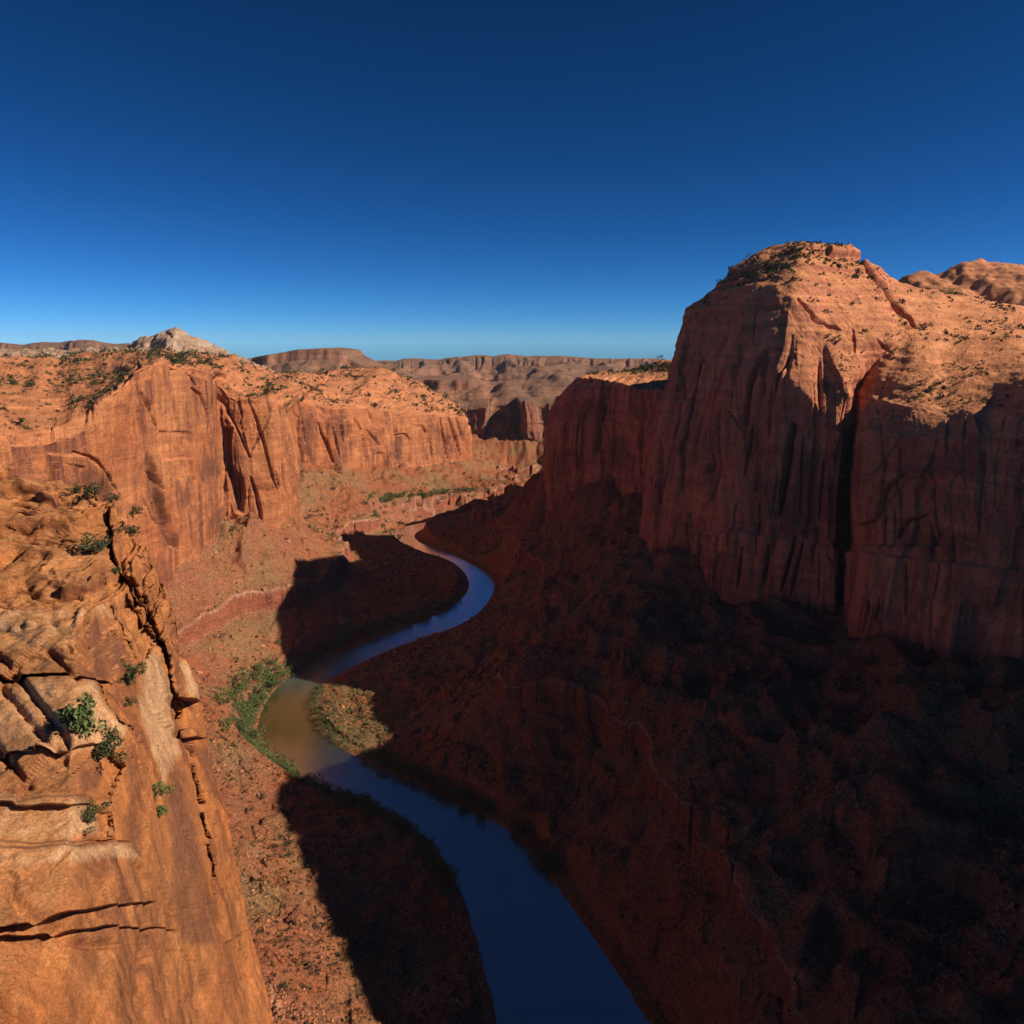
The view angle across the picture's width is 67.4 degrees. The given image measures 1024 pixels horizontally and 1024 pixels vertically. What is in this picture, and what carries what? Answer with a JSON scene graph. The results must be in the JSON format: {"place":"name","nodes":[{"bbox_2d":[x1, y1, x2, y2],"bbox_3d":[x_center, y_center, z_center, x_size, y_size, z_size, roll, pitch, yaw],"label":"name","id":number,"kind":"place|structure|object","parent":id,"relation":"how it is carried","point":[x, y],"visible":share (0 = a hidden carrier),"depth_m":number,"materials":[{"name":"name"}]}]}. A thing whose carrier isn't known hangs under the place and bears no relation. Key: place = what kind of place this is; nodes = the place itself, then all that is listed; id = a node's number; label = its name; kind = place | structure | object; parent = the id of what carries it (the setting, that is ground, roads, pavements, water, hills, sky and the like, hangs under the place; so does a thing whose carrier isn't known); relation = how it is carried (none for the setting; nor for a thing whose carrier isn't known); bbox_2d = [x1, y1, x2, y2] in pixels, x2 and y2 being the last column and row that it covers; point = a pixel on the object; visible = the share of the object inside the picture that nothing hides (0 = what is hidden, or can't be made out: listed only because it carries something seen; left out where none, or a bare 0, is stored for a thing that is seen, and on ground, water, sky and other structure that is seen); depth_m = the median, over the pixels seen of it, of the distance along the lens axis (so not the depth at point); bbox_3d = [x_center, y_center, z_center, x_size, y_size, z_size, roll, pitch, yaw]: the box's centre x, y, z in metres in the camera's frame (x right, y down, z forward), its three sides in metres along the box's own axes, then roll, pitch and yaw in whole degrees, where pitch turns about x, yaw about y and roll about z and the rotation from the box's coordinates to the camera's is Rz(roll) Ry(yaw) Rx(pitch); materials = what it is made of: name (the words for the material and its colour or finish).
{"place":"outdoors","nodes":[
{"label":"outdoors","id":0,"kind":"place"},
{"bbox_2d":[0,468,272,1023],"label":"rock ledge","id":1,"kind":"object","parent":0,"point":[130,909],"visible":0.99,"depth_m":57.96,"materials":[{"name":"orange stone"}]},
{"bbox_2d":[63,484,87,493],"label":"shrub","id":2,"kind":"object","parent":1,"relation":"on","point":[75,488],"visible":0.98,"depth_m":90.57,"materials":[{"name":"green plant"}]},
{"bbox_2d":[57,692,107,735],"bbox_3d":[-28.078,13.232,50.382,3.233,2.159,2.483,9,15,34],"label":"shrub","id":3,"kind":"object","parent":1,"relation":"on","point":[79,716],"visible":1,"depth_m":50.16,"materials":[{"name":"green plant"}]},
{"bbox_2d":[77,532,111,551],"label":"shrub","id":4,"kind":"object","parent":1,"relation":"on","point":[97,544],"visible":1,"depth_m":78.86,"materials":[{"name":"green plant"}]},
{"bbox_2d":[80,797,109,833],"bbox_3d":[-25.119,17.980,45.900,2.917,0.882,2.354,7,14,28],"label":"shrub","id":5,"kind":"object","parent":1,"relation":"on","point":[89,816],"visible":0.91,"depth_m":45.83,"materials":[{"name":"green plant"}]},
{"bbox_2d":[83,482,106,495],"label":"shrub","id":6,"kind":"object","parent":1,"relation":"on","point":[95,488],"visible":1,"depth_m":90.25,"materials":[{"name":"green plant"}]},
{"bbox_2d":[92,725,127,762],"bbox_3d":[-27.505,15.792,51.996,3.796,1.767,3.465,-1,13,-4],"label":"shrub","id":7,"kind":"object","parent":1,"relation":"on","point":[106,750],"visible":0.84,"depth_m":51.49,"materials":[{"name":"green plant"}]},
{"bbox_2d":[104,492,120,502],"bbox_3d":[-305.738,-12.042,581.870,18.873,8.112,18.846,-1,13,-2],"label":"shrub","id":8,"kind":"object","parent":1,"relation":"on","point":[115,497],"visible":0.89,"depth_m":580.52,"materials":[{"name":"green plant"}]},
{"bbox_2d":[108,729,123,739],"bbox_3d":[-27.752,15.529,53.500,1.330,0.807,1.186,7,14,27],"label":"shrub","id":9,"kind":"object","parent":1,"relation":"on","point":[116,731],"visible":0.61,"depth_m":53.38,"materials":[{"name":"green plant"}]},
{"bbox_2d":[109,565,132,574],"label":"shrub","id":10,"kind":"object","parent":1,"relation":"on","point":[115,570],"visible":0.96,"depth_m":77.50,"materials":[{"name":"green plant"}]},
{"bbox_2d":[113,524,143,536],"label":"shrub","id":11,"kind":"object","parent":1,"relation":"on","point":[131,531],"visible":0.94,"depth_m":84.51,"materials":[{"name":"green plant"}]},
{"bbox_2d":[117,659,146,685],"bbox_3d":[-32.353,13.489,63.962,3.718,2.331,2.764,10,16,38],"label":"shrub","id":12,"kind":"object","parent":1,"relation":"on","point":[129,676],"visible":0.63,"depth_m":63.76,"materials":[{"name":"green plant"}]},
{"bbox_2d":[122,696,142,705],"bbox_3d":[-30.538,15.098,61.845,1.478,0.836,1.471,-5,13,-20],"label":"shrub","id":13,"kind":"object","parent":1,"relation":"on","point":[131,700],"visible":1,"depth_m":61.69,"materials":[{"name":"green plant"}]},
{"bbox_2d":[156,804,168,815],"bbox_3d":[-27.290,22.927,59.126,1.452,0.826,1.341,4,13,19],"label":"shrub","id":14,"kind":"object","parent":1,"relation":"on","point":[161,811],"visible":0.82,"depth_m":59.04,"materials":[{"name":"green plant"}]},
{"bbox_2d":[152,781,176,798],"bbox_3d":[-27.193,21.205,58.294,1.989,1.398,2.976,12,17,42],"label":"shrub","id":15,"kind":"object","parent":1,"relation":"on","point":[163,790],"visible":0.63,"depth_m":58.63,"materials":[{"name":"green plant"}]},
{"bbox_2d":[0,327,274,371],"bbox_3d":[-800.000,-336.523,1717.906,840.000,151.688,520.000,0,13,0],"label":"white peak","id":16,"kind":"structure","parent":0,"point":[176,339],"depth_m":1692.71,"materials":[{"name":"stone"}]},
{"bbox_2d":[0,349,472,589],"bbox_3d":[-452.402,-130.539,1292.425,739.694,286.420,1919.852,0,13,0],"label":"canyon wall","id":17,"kind":"structure","parent":0,"point":[187,458],"depth_m":749.93,"materials":[{"name":"red stone"}]},
{"bbox_2d":[10,417,25,424],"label":"juniper bush","id":18,"kind":"object","parent":17,"relation":"on","point":[21,419],"visible":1,"depth_m":529.05,"materials":[{"name":"green plant"}]},
{"bbox_2d":[62,351,78,359],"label":"juniper bush","id":19,"kind":"object","parent":17,"relation":"on","point":[70,353],"visible":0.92,"depth_m":878.37,"materials":[{"name":"green plant"}]},
{"bbox_2d":[129,505,143,514],"bbox_3d":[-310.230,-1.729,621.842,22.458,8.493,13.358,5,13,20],"label":"shrub","id":20,"kind":"object","parent":17,"relation":"on","point":[134,510],"visible":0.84,"depth_m":621.85,"materials":[{"name":"green plant"}]},
{"bbox_2d":[178,355,190,361],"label":"juniper bush","id":21,"kind":"object","parent":17,"relation":"on","point":[186,357],"visible":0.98,"depth_m":770.89,"materials":[{"name":"green plant"}]},
{"bbox_2d":[178,351,195,358],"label":"juniper bush","id":22,"kind":"object","parent":17,"relation":"on","point":[189,354],"visible":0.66,"depth_m":787.90,"materials":[{"name":"green plant"}]},
{"bbox_2d":[199,357,214,364],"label":"juniper bush","id":23,"kind":"object","parent":17,"relation":"on","point":[209,359],"visible":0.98,"depth_m":790.89,"materials":[{"name":"green plant"}]},
{"bbox_2d":[0,344,463,429],"bbox_3d":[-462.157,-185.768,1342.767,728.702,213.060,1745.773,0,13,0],"label":"slickrock scrub","id":24,"kind":"object","parent":17,"relation":"on","point":[150,354],"visible":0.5,"depth_m":868.60,"materials":[{"name":"green plant"}]},
{"bbox_2d":[0,340,665,422],"bbox_3d":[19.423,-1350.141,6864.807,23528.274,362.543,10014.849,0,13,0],"label":"plateau","id":25,"kind":"structure","parent":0,"point":[515,376],"depth_m":4040.01,"materials":[{"name":"stone"}]},
{"bbox_2d":[248,347,473,396],"bbox_3d":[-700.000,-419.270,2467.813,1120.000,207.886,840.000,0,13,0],"label":"flat mesa","id":26,"kind":"structure","parent":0,"point":[308,360],"depth_m":2544.27,"materials":[{"name":"brown stone"}]},
{"bbox_2d":[257,522,649,1023],"bbox_3d":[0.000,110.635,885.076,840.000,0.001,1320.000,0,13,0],"label":"river","id":27,"kind":"structure","parent":0,"point":[543,956],"depth_m":446.02,"materials":[{"name":"liquid"}]},
{"bbox_2d":[450,396,554,442],"bbox_3d":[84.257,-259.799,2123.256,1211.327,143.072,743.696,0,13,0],"label":"cliff","id":28,"kind":"structure","parent":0,"point":[532,413],"depth_m":1859.32,"materials":[{"name":"brown stone"}]},
{"bbox_2d":[0,0,1023,360],"label":"sky","id":29,"kind":"structure","parent":0,"point":[392,180],"materials":[{"name":"blue"}]},
{"bbox_2d":[167,418,1023,1023],"bbox_3d":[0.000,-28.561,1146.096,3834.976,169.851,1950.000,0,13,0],"label":"canyon floor","id":30,"kind":"structure","parent":0,"point":[683,982],"depth_m":440.31,"materials":[{"name":"soil"}]},
{"bbox_2d":[210,685,225,703],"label":"riverside bush","id":31,"kind":"object","parent":30,"relation":"on","point":[219,695],"visible":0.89,"depth_m":593.03,"materials":[{"name":"green plant"}]},
{"bbox_2d":[219,718,232,731],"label":"riverside bush","id":32,"kind":"object","parent":30,"relation":"on","point":[224,726],"visible":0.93,"depth_m":549.50,"materials":[{"name":"green plant"}]},
{"bbox_2d":[223,693,231,706],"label":"riverside bush","id":33,"kind":"object","parent":30,"relation":"on","point":[228,700],"visible":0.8,"depth_m":599.28,"materials":[{"name":"green plant"}]},
{"bbox_2d":[220,714,237,726],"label":"riverside bush","id":34,"kind":"object","parent":30,"relation":"on","point":[230,719],"visible":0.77,"depth_m":555.49,"materials":[{"name":"green plant"}]},
{"bbox_2d":[225,683,241,694],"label":"riverside bush","id":35,"kind":"object","parent":30,"relation":"on","point":[233,690],"visible":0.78,"depth_m":624.81,"materials":[{"name":"green plant"}]},
{"bbox_2d":[230,681,247,693],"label":"riverside bush","id":36,"kind":"object","parent":30,"relation":"on","point":[241,688],"visible":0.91,"depth_m":628.67,"materials":[{"name":"green plant"}]},
{"bbox_2d":[232,698,247,709],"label":"riverside bush","id":37,"kind":"object","parent":30,"relation":"on","point":[235,706],"visible":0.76,"depth_m":610.15,"materials":[{"name":"green plant"}]},
{"bbox_2d":[236,717,247,731],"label":"riverside bush","id":38,"kind":"object","parent":30,"relation":"on","point":[241,720],"visible":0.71,"depth_m":581.40,"materials":[{"name":"green plant"}]},
{"bbox_2d":[236,668,250,679],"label":"riverside bush","id":39,"kind":"object","parent":30,"relation":"on","point":[244,673],"visible":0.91,"depth_m":663.53,"materials":[{"name":"green plant"}]},
{"bbox_2d":[239,709,251,718],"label":"riverside bush","id":40,"kind":"object","parent":30,"relation":"on","point":[246,714],"visible":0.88,"depth_m":609.97,"materials":[{"name":"green plant"}]},
{"bbox_2d":[236,674,258,690],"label":"riverside bush","id":41,"kind":"object","parent":30,"relation":"on","point":[245,679],"visible":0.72,"depth_m":644.75,"materials":[{"name":"green plant"}]},
{"bbox_2d":[247,666,264,680],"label":"riverside bush","id":42,"kind":"object","parent":30,"relation":"on","point":[260,673],"visible":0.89,"depth_m":673.74,"materials":[{"name":"green plant"}]},
{"bbox_2d":[247,729,265,745],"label":"riverside bush","id":43,"kind":"object","parent":30,"relation":"on","point":[262,732],"visible":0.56,"depth_m":585.65,"materials":[{"name":"green plant"}]},
{"bbox_2d":[249,724,264,736],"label":"riverside bush","id":44,"kind":"object","parent":30,"relation":"on","point":[251,731],"visible":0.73,"depth_m":591.43,"materials":[{"name":"green plant"}]},
{"bbox_2d":[252,683,262,695],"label":"riverside bush","id":45,"kind":"object","parent":30,"relation":"on","point":[258,688],"visible":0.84,"depth_m":657.72,"materials":[{"name":"green plant"}]},
{"bbox_2d":[252,675,266,683],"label":"riverside bush","id":46,"kind":"object","parent":30,"relation":"on","point":[263,680],"visible":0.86,"depth_m":670.75,"materials":[{"name":"green plant"}]},
{"bbox_2d":[252,733,268,745],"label":"riverside bush","id":47,"kind":"object","parent":30,"relation":"on","point":[257,735],"visible":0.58,"depth_m":583.04,"materials":[{"name":"green plant"}]},
{"bbox_2d":[253,740,272,753],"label":"riverside bush","id":48,"kind":"object","parent":30,"relation":"on","point":[257,746],"visible":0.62,"depth_m":553.64,"materials":[{"name":"green plant"}]},
{"bbox_2d":[275,750,296,763],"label":"riverside bush","id":49,"kind":"object","parent":30,"relation":"on","point":[283,757],"visible":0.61,"depth_m":554.39,"materials":[{"name":"green plant"}]},
{"bbox_2d":[279,669,294,677],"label":"riverside bush","id":50,"kind":"object","parent":30,"relation":"on","point":[286,671],"visible":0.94,"depth_m":699.00,"materials":[{"name":"green plant"}]},
{"bbox_2d":[286,763,300,777],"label":"riverside bush","id":51,"kind":"object","parent":30,"relation":"on","point":[290,770],"visible":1,"depth_m":520.17,"materials":[{"name":"green plant"}]},
{"bbox_2d":[290,769,300,778],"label":"riverside bush","id":52,"kind":"object","parent":30,"relation":"on","point":[296,773],"visible":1,"depth_m":520.27,"materials":[{"name":"green plant"}]},
{"bbox_2d":[290,655,304,671],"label":"riverside bush","id":53,"kind":"object","parent":30,"relation":"on","point":[293,664],"visible":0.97,"depth_m":714.68,"materials":[{"name":"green plant"}]},
{"bbox_2d":[302,956,313,969],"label":"desert shrub","id":54,"kind":"object","parent":30,"relation":"on","point":[307,962],"visible":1,"depth_m":340.52,"materials":[{"name":"green plant"}]},
{"bbox_2d":[304,777,318,789],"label":"riverside bush","id":55,"kind":"object","parent":30,"relation":"on","point":[307,780],"visible":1,"depth_m":519.71,"materials":[{"name":"green plant"}]},
{"bbox_2d":[304,771,320,783],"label":"riverside bush","id":56,"kind":"object","parent":30,"relation":"on","point":[308,773],"visible":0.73,"depth_m":530.56,"materials":[{"name":"green plant"}]},
{"bbox_2d":[312,783,326,795],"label":"riverside bush","id":57,"kind":"object","parent":30,"relation":"on","point":[321,792],"visible":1,"depth_m":510.34,"materials":[{"name":"green plant"}]},
{"bbox_2d":[310,773,328,783],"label":"riverside bush","id":58,"kind":"object","parent":30,"relation":"on","point":[318,779],"visible":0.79,"depth_m":530.69,"materials":[{"name":"green plant"}]},
{"bbox_2d":[313,921,327,930],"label":"desert shrub","id":59,"kind":"object","parent":30,"relation":"on","point":[324,923],"visible":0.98,"depth_m":371.90,"materials":[{"name":"green plant"}]},
{"bbox_2d":[324,781,333,791],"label":"riverside bush","id":60,"kind":"object","parent":30,"relation":"on","point":[331,784],"visible":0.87,"depth_m":521.89,"materials":[{"name":"green plant"}]},
{"bbox_2d":[333,787,349,802],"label":"riverside bush","id":61,"kind":"object","parent":30,"relation":"on","point":[334,796],"visible":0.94,"depth_m":505.35,"materials":[{"name":"green plant"}]},
{"bbox_2d":[336,787,354,802],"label":"riverside bush","id":62,"kind":"object","parent":30,"relation":"on","point":[343,795],"visible":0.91,"depth_m":506.66,"materials":[{"name":"green plant"}]},
{"bbox_2d":[341,796,359,807],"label":"riverside bush","id":63,"kind":"object","parent":30,"relation":"on","point":[349,802],"visible":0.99,"depth_m":500.19,"materials":[{"name":"green plant"}]},
{"bbox_2d":[219,486,489,805],"bbox_3d":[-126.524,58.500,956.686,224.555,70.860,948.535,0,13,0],"label":"riverside thicket","id":64,"kind":"object","parent":30,"relation":"on","point":[441,606],"visible":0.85,"depth_m":794.60,"materials":[{"name":"green plant"}]},
{"bbox_2d":[314,680,408,748],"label":"dry grass","id":65,"kind":"structure","parent":30,"relation":"on","point":[367,690],"depth_m":628.12,"materials":[{"name":"beige plant"}]},
{"bbox_2d":[355,806,370,817],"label":"riverside bush","id":66,"kind":"object","parent":30,"relation":"on","point":[366,809],"visible":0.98,"depth_m":490.69,"materials":[{"name":"green plant"}]},
{"bbox_2d":[358,798,371,810],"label":"riverside bush","id":67,"kind":"object","parent":30,"relation":"on","point":[365,803],"visible":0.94,"depth_m":498.23,"materials":[{"name":"green plant"}]},
{"bbox_2d":[366,746,378,760],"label":"riverside bush","id":68,"kind":"object","parent":30,"relation":"on","point":[372,754],"visible":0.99,"depth_m":561.36,"materials":[{"name":"green plant"}]},
{"bbox_2d":[367,800,382,812],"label":"riverside bush","id":69,"kind":"object","parent":30,"relation":"on","point":[376,803],"visible":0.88,"depth_m":498.26,"materials":[{"name":"green plant"}]},
{"bbox_2d":[371,744,388,756],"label":"riverside bush","id":70,"kind":"object","parent":30,"relation":"on","point":[385,747],"visible":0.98,"depth_m":562.92,"materials":[{"name":"green plant"}]},
{"bbox_2d":[376,762,391,771],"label":"riverside bush","id":71,"kind":"object","parent":30,"relation":"on","point":[379,767],"visible":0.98,"depth_m":548.44,"materials":[{"name":"green plant"}]},
{"bbox_2d":[376,809,394,822],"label":"riverside bush","id":72,"kind":"object","parent":30,"relation":"on","point":[382,817],"visible":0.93,"depth_m":483.62,"materials":[{"name":"green plant"}]},
{"bbox_2d":[400,824,418,836],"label":"riverside bush","id":73,"kind":"object","parent":30,"relation":"on","point":[413,830],"visible":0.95,"depth_m":473.89,"materials":[{"name":"green plant"}]},
{"bbox_2d":[417,834,430,844],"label":"riverside bush","id":74,"kind":"object","parent":30,"relation":"on","point":[424,838],"visible":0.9,"depth_m":466.50,"materials":[{"name":"green plant"}]},
{"bbox_2d":[440,870,456,880],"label":"riverside bush","id":75,"kind":"object","parent":30,"relation":"on","point":[448,872],"visible":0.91,"depth_m":436.20,"materials":[{"name":"green plant"}]},
{"bbox_2d":[439,858,460,876],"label":"riverside bush","id":76,"kind":"object","parent":30,"relation":"on","point":[454,873],"visible":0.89,"depth_m":441.02,"materials":[{"name":"green plant"}]},
{"bbox_2d":[440,884,461,898],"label":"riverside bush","id":77,"kind":"object","parent":30,"relation":"on","point":[445,892],"visible":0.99,"depth_m":422.44,"materials":[{"name":"green plant"}]},
{"bbox_2d":[443,875,458,891],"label":"riverside bush","id":78,"kind":"object","parent":30,"relation":"on","point":[452,879],"visible":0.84,"depth_m":428.00,"materials":[{"name":"green plant"}]},
{"bbox_2d":[455,790,473,806],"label":"riverside bush","id":79,"kind":"object","parent":30,"relation":"on","point":[462,799],"visible":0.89,"depth_m":507.85,"materials":[{"name":"green plant"}]},
{"bbox_2d":[457,779,473,795],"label":"riverside bush","id":80,"kind":"object","parent":30,"relation":"on","point":[462,791],"visible":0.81,"depth_m":516.17,"materials":[{"name":"green plant"}]},
{"bbox_2d":[460,797,474,805],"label":"riverside bush","id":81,"kind":"object","parent":30,"relation":"on","point":[473,802],"visible":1,"depth_m":505.49,"materials":[{"name":"green plant"}]},
{"bbox_2d":[473,802,484,816],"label":"riverside bush","id":82,"kind":"object","parent":30,"relation":"on","point":[476,805],"visible":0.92,"depth_m":497.42,"materials":[{"name":"green plant"}]},
{"bbox_2d":[475,798,487,810],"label":"riverside bush","id":83,"kind":"object","parent":30,"relation":"on","point":[483,803],"visible":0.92,"depth_m":499.66,"materials":[{"name":"green plant"}]},
{"bbox_2d":[476,799,494,813],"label":"riverside bush","id":84,"kind":"object","parent":30,"relation":"on","point":[492,802],"visible":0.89,"depth_m":500.58,"materials":[{"name":"green plant"}]},
{"bbox_2d":[479,796,491,813],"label":"riverside bush","id":85,"kind":"object","parent":30,"relation":"on","point":[481,812],"visible":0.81,"depth_m":501.37,"materials":[{"name":"green plant"}]},
{"bbox_2d":[515,821,529,833],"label":"riverside bush","id":86,"kind":"object","parent":30,"relation":"on","point":[520,826],"visible":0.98,"depth_m":477.52,"materials":[{"name":"green plant"}]},
{"bbox_2d":[531,850,548,866],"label":"riverside bush","id":87,"kind":"object","parent":30,"relation":"on","point":[540,859],"visible":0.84,"depth_m":449.47,"materials":[{"name":"green plant"}]},
{"bbox_2d":[536,850,555,866],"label":"riverside bush","id":88,"kind":"object","parent":30,"relation":"on","point":[545,856],"visible":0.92,"depth_m":449.71,"materials":[{"name":"green plant"}]},
{"bbox_2d":[541,859,555,872],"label":"riverside bush","id":89,"kind":"object","parent":30,"relation":"on","point":[549,865],"visible":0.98,"depth_m":443.89,"materials":[{"name":"green plant"}]},
{"bbox_2d":[545,855,562,870],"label":"riverside bush","id":90,"kind":"object","parent":30,"relation":"on","point":[551,863],"visible":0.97,"depth_m":443.76,"materials":[{"name":"green plant"}]},
{"bbox_2d":[546,850,563,867],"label":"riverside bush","id":91,"kind":"object","parent":30,"relation":"on","point":[557,857],"visible":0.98,"depth_m":446.98,"materials":[{"name":"green plant"}]},
{"bbox_2d":[553,858,568,875],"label":"riverside bush","id":92,"kind":"object","parent":30,"relation":"on","point":[558,860],"visible":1,"depth_m":441.68,"materials":[{"name":"green plant"}]},
{"bbox_2d":[173,426,1023,1023],"bbox_3d":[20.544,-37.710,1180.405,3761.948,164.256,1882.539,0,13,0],"label":"rubble","id":93,"kind":"object","parent":30,"relation":"on","point":[745,968],"visible":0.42,"depth_m":382.92,"materials":[{"name":"stone"}]},
{"bbox_2d":[186,421,1023,1023],"bbox_3d":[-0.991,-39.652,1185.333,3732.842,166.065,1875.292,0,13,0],"label":"slope scrub","id":94,"kind":"object","parent":30,"relation":"on","point":[926,925],"visible":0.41,"depth_m":404.63,"materials":[{"name":"green plant"}]},
{"bbox_2d":[542,241,1023,662],"bbox_3d":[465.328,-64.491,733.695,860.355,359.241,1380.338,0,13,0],"label":"canyon wall","id":95,"kind":"structure","parent":0,"point":[754,443],"depth_m":567.37,"materials":[{"name":"red stone"}]},
{"bbox_2d":[587,240,1023,407],"bbox_3d":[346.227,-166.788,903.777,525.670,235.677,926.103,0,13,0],"label":"slickrock scrub","id":96,"kind":"object","parent":95,"relation":"on","point":[653,367],"visible":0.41,"depth_m":635.85,"materials":[{"name":"green plant"}]},
{"bbox_2d":[898,258,1023,305],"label":"knoll","id":97,"kind":"structure","parent":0,"point":[994,281],"depth_m":1148.64,"materials":[{"name":"red stone"}]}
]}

